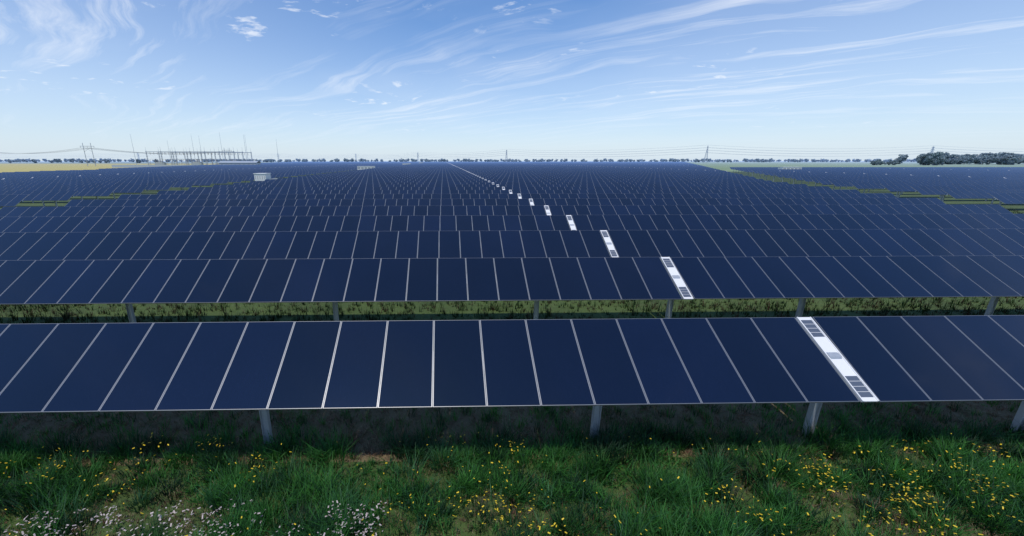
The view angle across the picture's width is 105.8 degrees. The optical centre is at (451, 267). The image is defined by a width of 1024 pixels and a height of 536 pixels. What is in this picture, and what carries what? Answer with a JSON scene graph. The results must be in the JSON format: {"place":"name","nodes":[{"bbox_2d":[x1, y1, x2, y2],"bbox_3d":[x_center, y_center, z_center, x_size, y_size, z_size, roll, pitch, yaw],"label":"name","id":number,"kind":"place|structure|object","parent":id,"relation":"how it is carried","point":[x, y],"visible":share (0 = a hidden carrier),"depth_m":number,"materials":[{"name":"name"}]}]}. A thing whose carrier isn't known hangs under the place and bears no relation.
{"place":"outdoors","nodes":[
{"label":"outdoors","id":0,"kind":"place"},
{"bbox_2d":[0,164,214,172],"bbox_3d":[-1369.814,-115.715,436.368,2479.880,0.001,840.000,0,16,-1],"label":"stubble field","id":1,"kind":"structure","parent":0,"point":[25,167],"depth_m":350.10,"materials":[{"name":"beige plant"}]},
{"bbox_2d":[80,143,95,165],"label":"transmission tower","id":2,"kind":"structure","parent":1,"relation":"on","point":[91,151],"depth_m":427.82,"materials":[{"name":"metal"}]},
{"bbox_2d":[0,148,231,153],"bbox_3d":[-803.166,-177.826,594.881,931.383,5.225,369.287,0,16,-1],"label":"line wires","id":3,"kind":"object","parent":2,"relation":"attached to","point":[95,149],"visible":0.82,"depth_m":459.16,"materials":[{"name":"metal"}]},
{"bbox_2d":[112,134,278,167],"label":"substation","id":4,"kind":"object","parent":1,"relation":"on","point":[196,162],"visible":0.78,"depth_m":372.58,"materials":[{"name":"metal"}]},
{"bbox_2d":[418,149,504,157],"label":"power line span","id":5,"kind":"object","parent":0,"point":[464,154],"visible":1,"depth_m":1537.92,"materials":[{"name":"metal"}]},
{"bbox_2d":[0,161,1023,535],"bbox_3d":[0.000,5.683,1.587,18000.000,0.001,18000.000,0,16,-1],"label":"ground","id":6,"kind":"structure","parent":0,"point":[422,313],"depth_m":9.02,"materials":[{"name":"green plant"}]},
{"bbox_2d":[253,173,276,180],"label":"inverter station","id":7,"kind":"object","parent":6,"relation":"on","point":[260,176],"visible":0.41,"depth_m":81.77,"materials":[{"name":"metal"}]},
{"bbox_2d":[357,166,374,169],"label":"inverter station","id":8,"kind":"object","parent":6,"relation":"on","point":[363,167],"visible":0.28,"depth_m":191.47,"materials":[{"name":"metal"}]},
{"bbox_2d":[188,162,701,166],"bbox_3d":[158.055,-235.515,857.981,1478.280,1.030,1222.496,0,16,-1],"label":"solar panels","id":9,"kind":"object","parent":6,"relation":"on","point":[384,164],"visible":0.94,"depth_m":368.05,"materials":[{"name":"blue glass"}]},
{"bbox_2d":[64,198,946,211],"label":"solar tracker row","id":10,"kind":"object","parent":6,"relation":"on","point":[487,202],"visible":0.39,"depth_m":35.16,"materials":[{"name":"blue glass"}]},
{"bbox_2d":[0,204,1012,221],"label":"solar tracker row","id":11,"kind":"object","parent":6,"relation":"on","point":[565,210],"visible":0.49,"depth_m":29.68,"materials":[{"name":"blue glass"}]},
{"bbox_2d":[0,434,1021,535],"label":"wildflowers","id":12,"kind":"object","parent":6,"relation":"on","point":[675,492],"visible":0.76,"depth_m":6.79,"materials":[{"name":"yellow plant"}]},
{"bbox_2d":[1,429,1021,535],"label":"wild flowers","id":13,"kind":"object","parent":6,"relation":"on","point":[110,521],"visible":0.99,"depth_m":6.33,"materials":[{"name":"plant"}]},
{"bbox_2d":[0,315,1023,443],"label":"solar tracker row","id":14,"kind":"object","parent":6,"relation":"on","point":[263,368],"visible":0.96,"depth_m":7.76,"materials":[{"name":"blue glass"}]},
{"bbox_2d":[0,255,1023,323],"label":"solar tracker row","id":15,"kind":"object","parent":6,"relation":"on","point":[128,283],"visible":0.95,"depth_m":13.19,"materials":[{"name":"blue glass"}]},
{"bbox_2d":[0,229,1023,259],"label":"solar tracker row","id":16,"kind":"object","parent":6,"relation":"on","point":[446,244],"visible":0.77,"depth_m":18.62,"materials":[{"name":"blue glass"}]},
{"bbox_2d":[0,166,1023,206],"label":"solar panels","id":17,"kind":"object","parent":6,"relation":"on","point":[942,182],"visible":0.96,"depth_m":71.92,"materials":[{"name":"blue glass"}]},
{"bbox_2d":[0,214,1023,235],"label":"solar tracker row","id":18,"kind":"object","parent":6,"relation":"on","point":[479,223],"visible":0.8,"depth_m":24.21,"materials":[{"name":"blue glass"}]},
{"bbox_2d":[0,193,1023,206],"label":"solar tracker row","id":19,"kind":"object","parent":6,"relation":"on","point":[11,200],"visible":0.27,"depth_m":40.62,"materials":[{"name":"blue glass"}]},
{"bbox_2d":[0,207,1023,350],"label":"meadow grass between rows","id":20,"kind":"object","parent":6,"relation":"on","point":[969,311],"visible":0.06,"depth_m":15.50,"materials":[{"name":"green plant"}]},
{"bbox_2d":[778,167,801,168],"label":"inverter station","id":21,"kind":"object","parent":6,"relation":"on","point":[789,167],"visible":0.27,"depth_m":168.32,"materials":[{"name":"metal"}]},
{"bbox_2d":[688,162,1023,171],"bbox_3d":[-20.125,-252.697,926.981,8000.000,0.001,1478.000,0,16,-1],"label":"pasture","id":22,"kind":"structure","parent":6,"relation":"on","point":[725,166],"depth_m":498.63,"materials":[{"name":"plant"}]},
{"bbox_2d":[895,154,908,163],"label":"tree","id":23,"kind":"object","parent":22,"relation":"on","point":[901,158],"visible":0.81,"depth_m":699.01,"materials":[{"name":"green plant"}]},
{"bbox_2d":[917,155,927,164],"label":"tree","id":24,"kind":"object","parent":22,"relation":"on","point":[921,159],"visible":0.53,"depth_m":529.50,"materials":[{"name":"green plant"}]},
{"bbox_2d":[924,152,947,164],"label":"tree","id":25,"kind":"object","parent":22,"relation":"on","point":[932,156],"visible":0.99,"depth_m":514.17,"materials":[{"name":"green plant"}]},
{"bbox_2d":[930,151,944,163],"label":"tree","id":26,"kind":"object","parent":22,"relation":"on","point":[940,161],"visible":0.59,"depth_m":513.12,"materials":[{"name":"green plant"}]},
{"bbox_2d":[940,153,949,161],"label":"tree","id":27,"kind":"object","parent":22,"relation":"on","point":[946,155],"visible":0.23,"depth_m":637.51,"materials":[{"name":"green plant"}]},
{"bbox_2d":[946,154,958,163],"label":"tree","id":28,"kind":"object","parent":22,"relation":"on","point":[952,160],"visible":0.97,"depth_m":630.70,"materials":[{"name":"green plant"}]},
{"bbox_2d":[944,154,963,163],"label":"tree","id":29,"kind":"object","parent":22,"relation":"on","point":[958,156],"visible":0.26,"depth_m":634.72,"materials":[{"name":"green plant"}]},
{"bbox_2d":[954,155,967,163],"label":"tree","id":30,"kind":"object","parent":22,"relation":"on","point":[960,161],"visible":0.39,"depth_m":651.62,"materials":[{"name":"green plant"}]},
{"bbox_2d":[961,154,977,163],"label":"tree","id":31,"kind":"object","parent":22,"relation":"on","point":[968,159],"visible":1,"depth_m":603.51,"materials":[{"name":"green plant"}]},
{"bbox_2d":[970,155,990,163],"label":"tree","id":32,"kind":"object","parent":22,"relation":"on","point":[982,157],"visible":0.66,"depth_m":631.15,"materials":[{"name":"green plant"}]},
{"bbox_2d":[976,152,994,157],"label":"tree","id":33,"kind":"object","parent":22,"relation":"on","point":[990,154],"visible":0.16,"depth_m":639.71,"materials":[{"name":"green plant"}]},
{"bbox_2d":[980,155,999,164],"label":"tree","id":34,"kind":"object","parent":22,"relation":"on","point":[988,161],"visible":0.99,"depth_m":605.62,"materials":[{"name":"green plant"}]},
{"bbox_2d":[994,156,1005,164],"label":"tree","id":35,"kind":"object","parent":22,"relation":"on","point":[998,162],"visible":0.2,"depth_m":606.55,"materials":[{"name":"green plant"}]},
{"bbox_2d":[999,152,1019,164],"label":"tree","id":36,"kind":"object","parent":22,"relation":"on","point":[1004,161],"visible":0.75,"depth_m":577.17,"materials":[{"name":"green plant"}]},
{"bbox_2d":[1007,156,1023,164],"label":"tree","id":37,"kind":"object","parent":22,"relation":"on","point":[1013,160],"visible":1,"depth_m":566.40,"materials":[{"name":"green plant"}]},
{"bbox_2d":[0,0,1023,160],"label":"sky","id":38,"kind":"structure","parent":0,"point":[316,79],"materials":[{"name":"blue"}]},
{"bbox_2d":[511,145,702,156],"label":"power line span","id":39,"kind":"object","parent":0,"point":[612,154],"visible":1,"depth_m":1160.47,"materials":[{"name":"metal"}]},
{"bbox_2d":[708,145,927,155],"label":"power line span","id":40,"kind":"object","parent":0,"point":[796,153],"visible":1,"depth_m":1034.61,"materials":[{"name":"metal"}]},
{"bbox_2d":[936,146,1023,154],"bbox_3d":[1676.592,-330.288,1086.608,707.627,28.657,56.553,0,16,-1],"label":"power line span","id":41,"kind":"object","parent":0,"point":[977,150],"visible":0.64,"depth_m":1070.59,"materials":[{"name":"metal"}]},
{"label":"lattice pylon","id":42,"kind":"object","parent":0,"visible":0},
{"bbox_2d":[138,153,276,157],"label":"power line span","id":43,"kind":"object","parent":42,"relation":"attached to","point":[207,154],"visible":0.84,"depth_m":1982.18,"materials":[{"name":"metal"}]},
{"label":"lattice pylon","id":44,"kind":"object","parent":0,"visible":0},
{"bbox_2d":[5,152,139,157],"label":"power line span","id":45,"kind":"object","parent":44,"relation":"attached to","point":[86,156],"visible":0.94,"depth_m":1836.05,"materials":[{"name":"metal"}]}
]}

